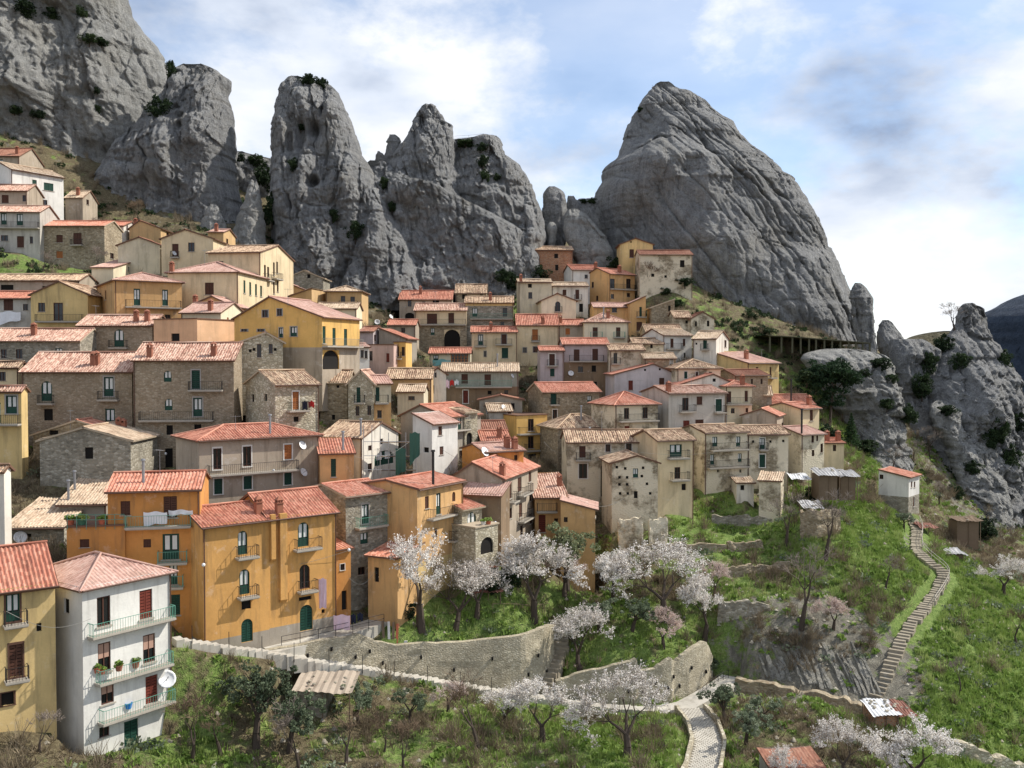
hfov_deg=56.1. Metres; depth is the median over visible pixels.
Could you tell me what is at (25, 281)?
house
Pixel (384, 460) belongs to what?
window
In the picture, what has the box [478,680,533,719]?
almond tree
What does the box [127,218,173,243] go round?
house
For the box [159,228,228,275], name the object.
house
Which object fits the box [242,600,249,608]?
window
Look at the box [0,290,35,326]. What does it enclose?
house
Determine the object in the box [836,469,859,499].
plank shack
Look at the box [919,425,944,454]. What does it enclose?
bare tree
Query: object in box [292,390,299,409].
window
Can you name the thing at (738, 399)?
house
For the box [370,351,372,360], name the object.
window
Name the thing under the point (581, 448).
window
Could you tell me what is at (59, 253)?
window
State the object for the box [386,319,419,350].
house
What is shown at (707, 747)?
cobbled path
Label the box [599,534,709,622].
almond tree
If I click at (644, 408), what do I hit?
window
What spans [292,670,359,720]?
tin shelter
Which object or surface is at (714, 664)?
olive tree
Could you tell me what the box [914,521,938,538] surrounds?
tin shelter
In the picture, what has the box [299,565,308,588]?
window
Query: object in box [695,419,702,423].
window
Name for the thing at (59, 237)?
window
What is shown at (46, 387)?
window
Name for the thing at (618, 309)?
house
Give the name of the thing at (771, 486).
garden shed
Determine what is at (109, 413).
window
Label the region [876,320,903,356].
rock spire
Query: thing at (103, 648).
window
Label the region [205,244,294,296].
house
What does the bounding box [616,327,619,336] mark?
window
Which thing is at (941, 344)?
evergreen bush
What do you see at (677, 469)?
window
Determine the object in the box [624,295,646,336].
house
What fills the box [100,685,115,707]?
window
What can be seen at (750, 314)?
evergreen bush
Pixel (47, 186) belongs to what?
window
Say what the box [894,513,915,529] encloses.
olive tree
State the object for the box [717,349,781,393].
house
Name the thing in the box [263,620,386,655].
ramp
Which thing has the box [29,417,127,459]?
house
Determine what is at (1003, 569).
almond tree
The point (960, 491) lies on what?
evergreen bush
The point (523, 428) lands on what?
house
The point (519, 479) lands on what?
window
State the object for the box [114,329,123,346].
window
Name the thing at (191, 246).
window
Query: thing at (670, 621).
almond tree
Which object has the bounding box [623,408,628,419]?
window
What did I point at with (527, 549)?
almond tree
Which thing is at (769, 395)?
house
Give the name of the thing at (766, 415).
house
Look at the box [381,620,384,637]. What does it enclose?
plank
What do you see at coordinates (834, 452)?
house
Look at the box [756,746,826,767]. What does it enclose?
garden hut
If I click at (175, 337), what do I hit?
window
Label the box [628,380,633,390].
window
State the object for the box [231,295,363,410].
house
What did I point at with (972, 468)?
evergreen bush
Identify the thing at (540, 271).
evergreen bush
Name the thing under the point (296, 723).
olive tree
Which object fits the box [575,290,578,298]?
window
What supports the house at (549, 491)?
on the ground at (730, 652)
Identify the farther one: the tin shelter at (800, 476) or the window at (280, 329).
the tin shelter at (800, 476)
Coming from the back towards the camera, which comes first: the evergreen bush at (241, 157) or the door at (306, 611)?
the evergreen bush at (241, 157)
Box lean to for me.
[889,698,917,727]
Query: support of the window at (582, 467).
in the house at (582, 468)
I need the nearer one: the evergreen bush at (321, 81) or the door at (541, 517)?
the door at (541, 517)
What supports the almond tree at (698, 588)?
on the ground at (730, 652)
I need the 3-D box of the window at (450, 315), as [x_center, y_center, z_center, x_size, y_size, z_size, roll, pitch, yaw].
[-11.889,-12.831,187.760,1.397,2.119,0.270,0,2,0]
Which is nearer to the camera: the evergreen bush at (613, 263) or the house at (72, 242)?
the house at (72, 242)
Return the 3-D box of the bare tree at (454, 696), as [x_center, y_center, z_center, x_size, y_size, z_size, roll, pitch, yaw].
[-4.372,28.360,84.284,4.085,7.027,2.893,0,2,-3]
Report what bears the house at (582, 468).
on the ground at (730, 652)
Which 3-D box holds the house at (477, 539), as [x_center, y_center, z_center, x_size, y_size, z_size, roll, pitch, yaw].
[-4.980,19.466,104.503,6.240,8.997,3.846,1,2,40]
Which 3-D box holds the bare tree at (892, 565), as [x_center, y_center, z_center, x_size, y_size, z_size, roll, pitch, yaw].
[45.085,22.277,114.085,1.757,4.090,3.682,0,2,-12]
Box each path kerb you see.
[674,705,693,767]
[703,703,726,767]
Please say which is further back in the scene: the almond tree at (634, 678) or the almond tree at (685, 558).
the almond tree at (685, 558)
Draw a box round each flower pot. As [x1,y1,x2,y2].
[64,515,75,524]
[74,512,89,524]
[93,663,101,673]
[96,515,107,524]
[100,666,106,674]
[113,659,123,671]
[132,657,141,667]
[480,517,486,524]
[486,517,492,524]
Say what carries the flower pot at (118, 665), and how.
on the house at (123, 605)
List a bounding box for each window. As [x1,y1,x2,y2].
[0,349,6,358]
[0,372,5,380]
[0,690,15,707]
[1,195,9,203]
[1,213,6,224]
[1,235,7,240]
[1,285,12,289]
[2,299,13,310]
[4,394,18,414]
[4,593,21,623]
[7,641,24,679]
[16,214,23,225]
[16,349,21,358]
[17,236,23,247]
[22,304,28,310]
[38,303,44,311]
[41,381,51,400]
[44,183,53,191]
[44,409,52,419]
[50,430,57,434]
[54,303,62,320]
[55,235,62,242]
[55,251,63,258]
[66,599,68,612]
[73,233,81,244]
[80,539,89,547]
[85,447,92,458]
[96,595,111,629]
[97,641,112,675]
[98,726,110,739]
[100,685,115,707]
[102,375,114,396]
[105,409,114,421]
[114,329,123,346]
[119,501,130,515]
[133,289,140,305]
[142,633,155,665]
[144,539,150,546]
[161,533,180,561]
[162,290,168,306]
[164,371,171,381]
[164,496,178,518]
[165,399,172,409]
[165,448,172,466]
[167,425,172,434]
[169,566,178,585]
[172,244,178,256]
[172,333,179,340]
[187,243,194,251]
[192,396,203,416]
[205,283,213,294]
[212,446,222,470]
[213,477,223,495]
[238,531,246,554]
[239,569,248,594]
[242,445,251,467]
[242,475,252,490]
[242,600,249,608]
[256,344,261,357]
[261,309,268,317]
[269,344,272,353]
[276,308,282,315]
[278,327,283,337]
[283,443,292,459]
[283,472,292,485]
[289,326,297,336]
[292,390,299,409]
[298,522,308,546]
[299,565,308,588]
[299,596,310,600]
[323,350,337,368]
[340,563,344,570]
[342,591,345,609]
[356,406,358,415]
[358,566,365,575]
[359,532,369,544]
[361,502,369,524]
[367,405,371,415]
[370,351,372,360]
[374,451,392,465]
[375,567,378,581]
[377,410,381,417]
[386,353,389,362]
[405,313,413,317]
[425,496,429,509]
[427,314,436,323]
[436,493,441,515]
[438,426,442,435]
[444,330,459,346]
[448,313,454,323]
[451,354,467,361]
[461,374,467,383]
[467,433,470,443]
[467,512,475,522]
[472,308,476,316]
[478,334,483,345]
[481,537,491,553]
[484,374,491,385]
[501,334,506,343]
[501,348,508,358]
[518,477,522,492]
[519,503,522,518]
[522,347,526,352]
[528,419,534,431]
[528,436,534,448]
[532,329,537,339]
[548,353,555,364]
[550,369,554,376]
[551,394,555,404]
[552,409,557,418]
[555,302,559,310]
[565,328,569,334]
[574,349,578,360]
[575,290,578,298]
[577,366,583,372]
[578,463,588,478]
[579,304,582,311]
[579,446,584,456]
[592,349,598,360]
[593,327,597,336]
[601,466,601,495]
[605,444,610,451]
[610,279,615,288]
[613,353,616,363]
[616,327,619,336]
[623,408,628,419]
[625,443,631,450]
[626,279,631,288]
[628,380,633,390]
[629,249,633,257]
[632,468,638,477]
[636,322,641,330]
[643,407,648,418]
[659,378,663,384]
[668,444,683,457]
[675,467,679,478]
[682,398,689,410]
[684,371,687,378]
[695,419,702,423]
[697,396,701,404]
[702,340,706,348]
[710,454,713,464]
[712,437,716,446]
[715,398,722,411]
[727,391,731,402]
[736,436,739,446]
[758,453,765,467]
[759,437,765,448]
[809,410,812,421]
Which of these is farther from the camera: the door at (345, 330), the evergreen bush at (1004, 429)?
the evergreen bush at (1004, 429)
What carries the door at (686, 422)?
in the house at (679, 406)
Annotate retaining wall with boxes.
[265,624,553,690]
[555,640,712,705]
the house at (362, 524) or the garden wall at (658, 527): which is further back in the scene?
the garden wall at (658, 527)
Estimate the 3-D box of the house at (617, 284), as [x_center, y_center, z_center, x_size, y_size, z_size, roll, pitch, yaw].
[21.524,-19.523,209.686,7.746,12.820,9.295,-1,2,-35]
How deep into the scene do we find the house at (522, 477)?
113.58 m
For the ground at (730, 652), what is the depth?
103.68 m
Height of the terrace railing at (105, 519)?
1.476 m
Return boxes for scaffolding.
[363,425,416,478]
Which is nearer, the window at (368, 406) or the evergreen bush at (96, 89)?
the window at (368, 406)
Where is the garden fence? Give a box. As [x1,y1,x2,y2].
[493,603,548,614]
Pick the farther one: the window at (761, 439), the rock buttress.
the rock buttress
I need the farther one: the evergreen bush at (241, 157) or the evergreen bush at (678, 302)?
the evergreen bush at (241, 157)
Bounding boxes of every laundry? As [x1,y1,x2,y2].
[0,311,20,324]
[143,511,166,525]
[168,509,192,515]
[302,401,306,409]
[319,578,326,608]
[333,614,349,630]
[351,614,355,623]
[357,612,362,620]
[433,359,450,365]
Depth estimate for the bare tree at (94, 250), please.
170.71 m
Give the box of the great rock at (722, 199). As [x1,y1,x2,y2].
[594,81,856,347]
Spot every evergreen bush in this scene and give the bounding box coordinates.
[9,105,23,115]
[13,0,36,19]
[29,109,45,120]
[41,7,60,19]
[75,5,87,18]
[76,33,99,46]
[94,86,99,94]
[95,104,101,113]
[97,36,108,47]
[143,94,173,116]
[164,60,176,79]
[237,152,246,161]
[247,153,267,167]
[253,162,270,192]
[262,191,274,229]
[287,157,297,171]
[298,73,317,84]
[298,123,304,132]
[315,77,328,88]
[327,209,339,223]
[343,220,364,244]
[379,176,389,189]
[388,201,395,211]
[404,601,416,620]
[457,138,473,147]
[474,142,488,152]
[476,154,488,169]
[479,168,489,181]
[483,570,504,595]
[490,173,500,180]
[494,268,510,283]
[499,564,521,589]
[505,272,518,290]
[531,264,552,277]
[587,197,597,203]
[606,256,618,267]
[660,287,671,294]
[674,278,695,288]
[675,299,684,307]
[729,321,743,329]
[742,310,759,320]
[750,325,775,335]
[785,385,803,392]
[790,370,817,386]
[801,486,817,500]
[818,423,836,436]
[855,439,879,451]
[859,368,872,376]
[870,357,893,370]
[879,398,894,412]
[885,374,899,383]
[900,403,919,425]
[910,372,934,401]
[919,351,939,373]
[932,333,954,352]
[937,405,960,415]
[947,352,972,369]
[947,483,964,497]
[963,460,985,474]
[979,516,997,539]
[982,428,1001,449]
[988,417,1010,446]
[997,349,1013,366]
[1001,443,1023,468]
[1014,412,1023,432]
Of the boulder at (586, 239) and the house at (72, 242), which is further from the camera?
the boulder at (586, 239)
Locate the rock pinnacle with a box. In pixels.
[388,103,478,302]
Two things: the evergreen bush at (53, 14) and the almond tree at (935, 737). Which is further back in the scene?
the evergreen bush at (53, 14)
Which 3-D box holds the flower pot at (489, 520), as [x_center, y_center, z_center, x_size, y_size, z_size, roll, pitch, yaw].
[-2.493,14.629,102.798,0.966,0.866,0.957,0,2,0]
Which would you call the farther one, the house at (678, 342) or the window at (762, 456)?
the house at (678, 342)
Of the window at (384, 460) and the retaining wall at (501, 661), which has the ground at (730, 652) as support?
the retaining wall at (501, 661)
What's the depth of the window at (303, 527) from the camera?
91.03 m
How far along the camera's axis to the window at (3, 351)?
127.06 m
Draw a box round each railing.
[67,514,123,529]
[192,641,619,711]
[281,614,383,645]
[703,670,728,690]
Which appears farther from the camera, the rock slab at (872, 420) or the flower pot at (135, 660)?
the rock slab at (872, 420)
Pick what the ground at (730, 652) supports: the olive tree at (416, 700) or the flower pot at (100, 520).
the olive tree at (416, 700)
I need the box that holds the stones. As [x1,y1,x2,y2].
[24,347,1022,767]
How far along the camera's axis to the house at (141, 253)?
171.45 m
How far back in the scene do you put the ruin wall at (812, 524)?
120.75 m
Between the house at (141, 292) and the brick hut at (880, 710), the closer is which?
the brick hut at (880, 710)
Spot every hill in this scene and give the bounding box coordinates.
[907,331,949,345]
[985,295,1023,394]
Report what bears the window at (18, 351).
in the house at (26, 344)
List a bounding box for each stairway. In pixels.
[536,620,569,694]
[869,519,949,698]
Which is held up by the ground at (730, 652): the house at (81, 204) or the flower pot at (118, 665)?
the house at (81, 204)
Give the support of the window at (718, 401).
in the house at (679, 406)
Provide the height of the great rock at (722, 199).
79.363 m
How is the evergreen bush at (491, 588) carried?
on the ground at (730, 652)
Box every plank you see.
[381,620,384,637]
[387,621,389,638]
[392,622,394,639]
[396,624,398,643]
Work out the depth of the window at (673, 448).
126.40 m
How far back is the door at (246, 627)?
87.59 m
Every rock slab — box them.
[800,349,913,471]
[929,400,1014,531]
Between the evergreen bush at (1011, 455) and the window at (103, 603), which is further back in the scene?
the evergreen bush at (1011, 455)
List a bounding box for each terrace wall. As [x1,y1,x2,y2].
[626,541,726,554]
[711,514,771,525]
[715,561,790,576]
[717,599,770,622]
[726,539,763,551]
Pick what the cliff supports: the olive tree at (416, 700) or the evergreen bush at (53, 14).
the evergreen bush at (53, 14)
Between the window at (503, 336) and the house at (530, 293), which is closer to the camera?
the window at (503, 336)
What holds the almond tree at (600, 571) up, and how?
on the ground at (730, 652)
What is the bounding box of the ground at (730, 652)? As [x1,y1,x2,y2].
[0,134,1023,767]
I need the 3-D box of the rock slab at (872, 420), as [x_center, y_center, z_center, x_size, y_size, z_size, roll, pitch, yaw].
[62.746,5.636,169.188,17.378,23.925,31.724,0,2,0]
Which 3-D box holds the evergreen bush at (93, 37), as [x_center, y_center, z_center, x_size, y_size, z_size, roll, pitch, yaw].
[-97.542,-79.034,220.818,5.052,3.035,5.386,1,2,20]
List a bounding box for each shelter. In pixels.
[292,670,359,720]
[474,587,502,602]
[787,473,810,495]
[799,500,823,510]
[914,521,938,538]
[943,547,967,560]
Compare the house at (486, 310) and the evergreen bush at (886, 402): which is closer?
the evergreen bush at (886, 402)
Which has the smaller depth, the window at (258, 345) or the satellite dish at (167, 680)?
the satellite dish at (167, 680)
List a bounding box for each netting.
[396,447,405,475]
[410,432,419,464]
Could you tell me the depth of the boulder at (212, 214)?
205.90 m
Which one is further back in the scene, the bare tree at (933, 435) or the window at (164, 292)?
the bare tree at (933, 435)
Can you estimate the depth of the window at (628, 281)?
207.76 m
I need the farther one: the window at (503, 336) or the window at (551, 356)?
the window at (503, 336)
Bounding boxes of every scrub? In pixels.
[0,133,1023,529]
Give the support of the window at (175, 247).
in the house at (187, 246)
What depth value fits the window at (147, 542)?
86.00 m
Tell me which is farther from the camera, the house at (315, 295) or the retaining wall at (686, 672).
the house at (315, 295)
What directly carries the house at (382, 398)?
on the ground at (730, 652)
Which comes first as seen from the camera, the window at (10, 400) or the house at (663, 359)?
the window at (10, 400)
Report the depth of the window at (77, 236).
177.45 m
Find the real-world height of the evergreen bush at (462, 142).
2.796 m
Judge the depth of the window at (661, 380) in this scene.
158.36 m
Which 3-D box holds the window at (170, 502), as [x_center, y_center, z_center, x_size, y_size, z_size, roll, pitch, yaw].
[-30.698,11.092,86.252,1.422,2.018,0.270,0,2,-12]
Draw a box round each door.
[124,718,136,746]
[139,589,154,621]
[144,674,159,706]
[171,594,180,616]
[190,369,200,389]
[241,619,251,642]
[300,605,311,630]
[322,326,325,343]
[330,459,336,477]
[332,328,336,345]
[344,329,346,345]
[357,387,359,402]
[376,387,379,401]
[462,389,468,403]
[539,515,546,532]
[683,420,688,425]
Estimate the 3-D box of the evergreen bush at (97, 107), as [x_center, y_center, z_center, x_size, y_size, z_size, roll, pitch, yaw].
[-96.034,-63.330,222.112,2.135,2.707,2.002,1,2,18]
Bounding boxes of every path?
[172,636,663,713]
[657,674,735,713]
[680,707,722,767]
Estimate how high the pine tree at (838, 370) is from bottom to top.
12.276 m
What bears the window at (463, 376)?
in the house at (476, 380)
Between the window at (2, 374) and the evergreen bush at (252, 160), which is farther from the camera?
the evergreen bush at (252, 160)
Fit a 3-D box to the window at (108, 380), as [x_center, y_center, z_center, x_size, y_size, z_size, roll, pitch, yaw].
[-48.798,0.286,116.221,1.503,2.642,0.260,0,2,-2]
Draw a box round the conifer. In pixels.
[842,413,861,448]
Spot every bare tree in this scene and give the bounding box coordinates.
[24,708,62,752]
[39,250,53,271]
[90,245,109,264]
[127,199,146,219]
[161,685,214,762]
[197,705,231,755]
[268,695,303,767]
[321,706,371,764]
[370,709,397,752]
[387,718,421,767]
[439,666,484,749]
[637,261,658,276]
[766,491,807,546]
[776,545,840,630]
[806,487,853,559]
[879,555,899,588]
[882,444,907,466]
[907,440,925,460]
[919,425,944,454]
[932,480,948,504]
[939,302,966,330]
[948,655,967,692]
[1001,607,1023,642]
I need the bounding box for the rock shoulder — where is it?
[454,134,545,286]
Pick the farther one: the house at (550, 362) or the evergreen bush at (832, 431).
the house at (550, 362)
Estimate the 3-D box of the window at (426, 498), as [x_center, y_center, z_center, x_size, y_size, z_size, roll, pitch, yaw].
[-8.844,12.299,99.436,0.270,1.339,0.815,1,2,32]
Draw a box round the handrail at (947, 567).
[919,517,949,606]
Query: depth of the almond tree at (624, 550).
113.85 m
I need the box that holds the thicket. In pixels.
[26,348,1023,767]
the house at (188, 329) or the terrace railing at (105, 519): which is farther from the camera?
the house at (188, 329)
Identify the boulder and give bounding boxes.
[199,204,226,229]
[542,186,567,245]
[547,222,557,245]
[563,208,613,267]
[567,196,578,209]
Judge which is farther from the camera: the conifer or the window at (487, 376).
the conifer
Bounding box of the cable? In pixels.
[6,611,89,627]
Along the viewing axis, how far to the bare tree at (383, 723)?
81.39 m
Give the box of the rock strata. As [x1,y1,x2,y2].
[757,639,881,697]
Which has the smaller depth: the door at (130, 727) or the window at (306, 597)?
the door at (130, 727)
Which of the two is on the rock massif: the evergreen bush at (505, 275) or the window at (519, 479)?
the evergreen bush at (505, 275)
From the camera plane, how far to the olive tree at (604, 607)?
103.74 m
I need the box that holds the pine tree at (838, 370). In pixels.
[798,357,864,425]
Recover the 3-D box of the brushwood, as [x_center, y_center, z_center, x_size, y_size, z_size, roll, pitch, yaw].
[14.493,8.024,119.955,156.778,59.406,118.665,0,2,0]
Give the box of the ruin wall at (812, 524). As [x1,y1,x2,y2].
[800,508,840,538]
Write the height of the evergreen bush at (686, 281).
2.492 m
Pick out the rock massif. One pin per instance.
(465, 235)
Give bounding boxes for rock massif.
[368,160,539,296]
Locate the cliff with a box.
[0,0,167,162]
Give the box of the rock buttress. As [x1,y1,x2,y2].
[928,303,1023,528]
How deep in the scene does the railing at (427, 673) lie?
91.60 m
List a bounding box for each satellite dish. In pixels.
[13,531,26,542]
[158,670,175,690]
[299,441,305,448]
[301,468,307,481]
[482,447,488,456]
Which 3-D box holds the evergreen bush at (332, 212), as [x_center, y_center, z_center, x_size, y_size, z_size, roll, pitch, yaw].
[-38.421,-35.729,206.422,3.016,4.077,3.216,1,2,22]
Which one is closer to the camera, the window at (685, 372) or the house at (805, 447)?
the house at (805, 447)
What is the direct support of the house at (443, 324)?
on the ground at (730, 652)
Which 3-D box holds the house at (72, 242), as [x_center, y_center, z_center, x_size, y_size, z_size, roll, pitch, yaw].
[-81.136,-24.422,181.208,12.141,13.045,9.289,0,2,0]
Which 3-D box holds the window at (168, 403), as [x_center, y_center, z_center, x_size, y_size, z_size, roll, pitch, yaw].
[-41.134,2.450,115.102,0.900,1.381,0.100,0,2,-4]
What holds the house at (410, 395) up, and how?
on the ground at (730, 652)
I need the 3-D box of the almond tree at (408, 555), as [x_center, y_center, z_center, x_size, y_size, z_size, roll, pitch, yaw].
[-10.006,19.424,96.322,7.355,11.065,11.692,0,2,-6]
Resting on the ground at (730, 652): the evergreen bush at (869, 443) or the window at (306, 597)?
the evergreen bush at (869, 443)
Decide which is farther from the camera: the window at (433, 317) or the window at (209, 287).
the window at (433, 317)
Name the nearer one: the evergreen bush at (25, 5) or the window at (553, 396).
the window at (553, 396)
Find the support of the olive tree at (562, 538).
on the ground at (730, 652)
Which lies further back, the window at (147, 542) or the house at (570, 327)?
the house at (570, 327)
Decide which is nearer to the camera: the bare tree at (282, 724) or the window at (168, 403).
the bare tree at (282, 724)
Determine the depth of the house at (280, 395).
114.25 m
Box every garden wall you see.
[617,516,643,551]
[648,516,667,543]
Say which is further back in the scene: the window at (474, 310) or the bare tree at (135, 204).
the bare tree at (135, 204)
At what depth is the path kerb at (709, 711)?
91.32 m
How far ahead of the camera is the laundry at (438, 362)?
171.16 m
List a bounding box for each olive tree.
[214,659,297,749]
[271,688,326,753]
[341,679,379,723]
[390,687,426,722]
[535,521,600,594]
[583,597,623,633]
[624,596,656,631]
[696,681,740,724]
[710,658,720,670]
[731,704,773,744]
[748,694,783,721]
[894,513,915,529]
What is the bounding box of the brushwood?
[0,296,1023,767]
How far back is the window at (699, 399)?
142.37 m
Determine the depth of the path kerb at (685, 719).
90.68 m
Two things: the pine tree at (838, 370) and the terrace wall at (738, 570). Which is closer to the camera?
the terrace wall at (738, 570)
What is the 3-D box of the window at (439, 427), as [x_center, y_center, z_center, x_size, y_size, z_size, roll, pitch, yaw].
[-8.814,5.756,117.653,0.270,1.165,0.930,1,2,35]
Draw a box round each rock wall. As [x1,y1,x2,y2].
[236,151,270,197]
[573,198,606,259]
[887,339,942,450]
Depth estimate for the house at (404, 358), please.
151.99 m
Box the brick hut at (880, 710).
[861,698,901,727]
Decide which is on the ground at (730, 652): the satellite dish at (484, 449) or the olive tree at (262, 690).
the olive tree at (262, 690)
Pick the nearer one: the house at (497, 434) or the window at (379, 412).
the window at (379, 412)
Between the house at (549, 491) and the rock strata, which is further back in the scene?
the house at (549, 491)
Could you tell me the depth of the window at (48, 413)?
116.19 m
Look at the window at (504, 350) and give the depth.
178.05 m
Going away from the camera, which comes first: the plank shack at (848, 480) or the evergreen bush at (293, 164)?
the plank shack at (848, 480)
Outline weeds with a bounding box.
[30,362,1023,767]
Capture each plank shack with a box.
[809,467,841,499]
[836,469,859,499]
[948,515,983,549]
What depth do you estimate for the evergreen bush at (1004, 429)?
171.33 m
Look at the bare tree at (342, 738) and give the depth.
79.59 m
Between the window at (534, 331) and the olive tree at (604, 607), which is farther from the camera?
the window at (534, 331)
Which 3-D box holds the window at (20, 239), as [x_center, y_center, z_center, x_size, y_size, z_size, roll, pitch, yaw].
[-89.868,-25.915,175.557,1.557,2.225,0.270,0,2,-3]
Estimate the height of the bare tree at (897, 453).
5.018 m
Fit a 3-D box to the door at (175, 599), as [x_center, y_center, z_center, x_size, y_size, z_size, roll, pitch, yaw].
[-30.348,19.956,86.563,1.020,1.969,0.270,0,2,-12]
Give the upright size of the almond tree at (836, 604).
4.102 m
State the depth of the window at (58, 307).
144.90 m
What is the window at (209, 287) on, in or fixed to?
in the house at (235, 284)
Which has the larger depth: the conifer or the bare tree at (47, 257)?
the bare tree at (47, 257)
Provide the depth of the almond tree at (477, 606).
100.60 m
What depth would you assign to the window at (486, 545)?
102.72 m
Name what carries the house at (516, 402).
on the ground at (730, 652)
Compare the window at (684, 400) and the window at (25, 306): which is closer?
the window at (684, 400)
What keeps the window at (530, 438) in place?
in the house at (523, 428)
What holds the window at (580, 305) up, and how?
in the house at (578, 291)
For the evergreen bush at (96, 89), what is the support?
on the cliff
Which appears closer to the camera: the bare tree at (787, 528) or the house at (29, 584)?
the house at (29, 584)
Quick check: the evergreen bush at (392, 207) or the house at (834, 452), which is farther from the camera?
the evergreen bush at (392, 207)
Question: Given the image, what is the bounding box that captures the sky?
[128,0,1023,343]
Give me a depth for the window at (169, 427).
115.24 m
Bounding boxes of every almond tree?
[378,525,448,633]
[414,557,503,630]
[427,680,468,711]
[448,557,512,619]
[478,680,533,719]
[494,530,589,624]
[504,674,584,742]
[541,602,614,670]
[543,547,586,596]
[561,658,672,757]
[592,548,632,605]
[595,554,615,591]
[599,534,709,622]
[615,548,638,579]
[644,605,684,649]
[676,571,725,641]
[693,560,731,595]
[767,743,805,767]
[807,595,851,630]
[809,713,884,767]
[858,711,965,767]
[874,742,905,767]
[973,553,1023,594]
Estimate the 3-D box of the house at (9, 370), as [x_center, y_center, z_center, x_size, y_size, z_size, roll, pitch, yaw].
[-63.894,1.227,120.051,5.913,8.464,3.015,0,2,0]
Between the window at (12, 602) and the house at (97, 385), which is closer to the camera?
the window at (12, 602)
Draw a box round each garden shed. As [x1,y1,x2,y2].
[730,476,755,506]
[757,470,784,522]
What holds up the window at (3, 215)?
in the house at (21, 229)
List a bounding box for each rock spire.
[233,180,266,244]
[375,151,386,162]
[384,134,400,162]
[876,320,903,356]
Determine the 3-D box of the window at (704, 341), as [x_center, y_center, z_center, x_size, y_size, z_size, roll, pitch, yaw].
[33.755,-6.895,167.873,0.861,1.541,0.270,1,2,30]
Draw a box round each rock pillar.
[94,63,242,223]
[269,76,426,309]
[849,283,877,352]
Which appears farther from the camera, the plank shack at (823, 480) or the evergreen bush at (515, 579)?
the plank shack at (823, 480)
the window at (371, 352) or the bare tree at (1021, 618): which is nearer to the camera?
the bare tree at (1021, 618)
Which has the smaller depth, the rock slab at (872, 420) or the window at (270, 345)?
the window at (270, 345)
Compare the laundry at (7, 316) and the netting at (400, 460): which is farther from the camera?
the laundry at (7, 316)
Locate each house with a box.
[0,146,44,168]
[0,161,65,219]
[0,184,44,204]
[0,205,59,261]
[0,273,98,289]
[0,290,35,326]
[0,322,97,362]
[0,360,26,383]
[0,384,30,478]
[0,463,15,544]
[0,540,58,738]
[18,350,135,446]
[27,280,102,326]
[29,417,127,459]
[35,421,160,486]
[43,220,123,269]
[53,551,178,755]
[64,187,98,219]
[65,516,125,558]
[75,309,165,350]
[89,259,130,284]
[93,272,185,317]
[104,459,210,638]
[115,221,133,241]
[115,236,161,274]
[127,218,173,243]
[130,341,245,467]
[152,318,233,340]
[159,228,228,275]
[164,261,269,309]
[170,414,323,504]
[178,299,243,319]
[186,294,248,310]
[188,496,272,648]
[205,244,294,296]
[206,223,236,244]
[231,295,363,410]
[238,486,340,645]
[241,331,285,414]
[242,369,321,432]
[288,288,325,302]
[293,269,331,289]
[293,284,305,292]
[299,477,390,609]
[316,431,355,483]
[319,302,363,328]
[319,418,400,479]
[320,369,354,425]
[323,285,370,325]
[336,537,354,623]
[345,368,376,419]
[360,325,381,343]
[360,342,370,368]
[360,450,467,606]
[364,541,424,628]
[368,344,397,373]
[369,374,392,425]
[378,327,419,362]
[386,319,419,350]
[386,367,434,402]
[394,341,412,368]
[396,383,429,414]
[397,401,483,462]
[398,285,454,318]
[411,411,460,474]
[413,303,467,354]
[428,347,472,368]
[432,366,448,402]
[441,354,519,410]
[448,406,480,445]
[451,454,540,550]
[451,521,498,598]
[452,497,485,523]
[455,284,487,302]
[459,434,526,467]
[463,481,511,566]
[464,292,513,346]
[470,321,517,361]
[477,393,524,416]
[477,425,511,441]
[481,419,508,430]
[484,402,513,419]
[503,412,547,458]
[514,313,559,365]
[515,274,552,313]
[526,381,602,420]
[532,472,568,579]
[535,246,573,281]
[536,292,577,318]
[536,345,564,380]
[536,405,600,469]
[552,282,588,317]
[558,337,609,396]
[559,314,583,338]
[560,428,642,511]
[560,494,598,592]
[563,261,596,303]
[580,307,630,342]
[587,391,661,428]
[588,265,636,310]
[589,302,627,319]
[599,449,660,532]
[603,363,671,395]
[606,343,645,371]
[615,237,654,273]
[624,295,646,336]
[628,337,664,351]
[630,428,696,518]
[634,249,693,300]
[639,324,681,338]
[639,380,728,427]
[640,328,693,361]
[640,352,677,367]
[646,299,674,323]
[665,358,723,381]
[668,310,691,332]
[671,372,730,388]
[680,423,750,494]
[688,311,716,334]
[691,330,729,364]
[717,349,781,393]
[719,374,755,424]
[721,368,770,405]
[738,424,790,491]
[739,406,785,425]
[762,385,772,404]
[762,395,822,428]
[772,379,816,404]
[783,408,827,482]
[824,430,846,469]
[878,466,922,519]
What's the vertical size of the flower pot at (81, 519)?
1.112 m
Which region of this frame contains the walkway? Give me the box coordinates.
[756,335,870,353]
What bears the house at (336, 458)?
on the ground at (730, 652)
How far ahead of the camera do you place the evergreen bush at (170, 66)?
225.27 m
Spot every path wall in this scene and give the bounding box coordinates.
[735,676,863,714]
[943,736,1023,767]
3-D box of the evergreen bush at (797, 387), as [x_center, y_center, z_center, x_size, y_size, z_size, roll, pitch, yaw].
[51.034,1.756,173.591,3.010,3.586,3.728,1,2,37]

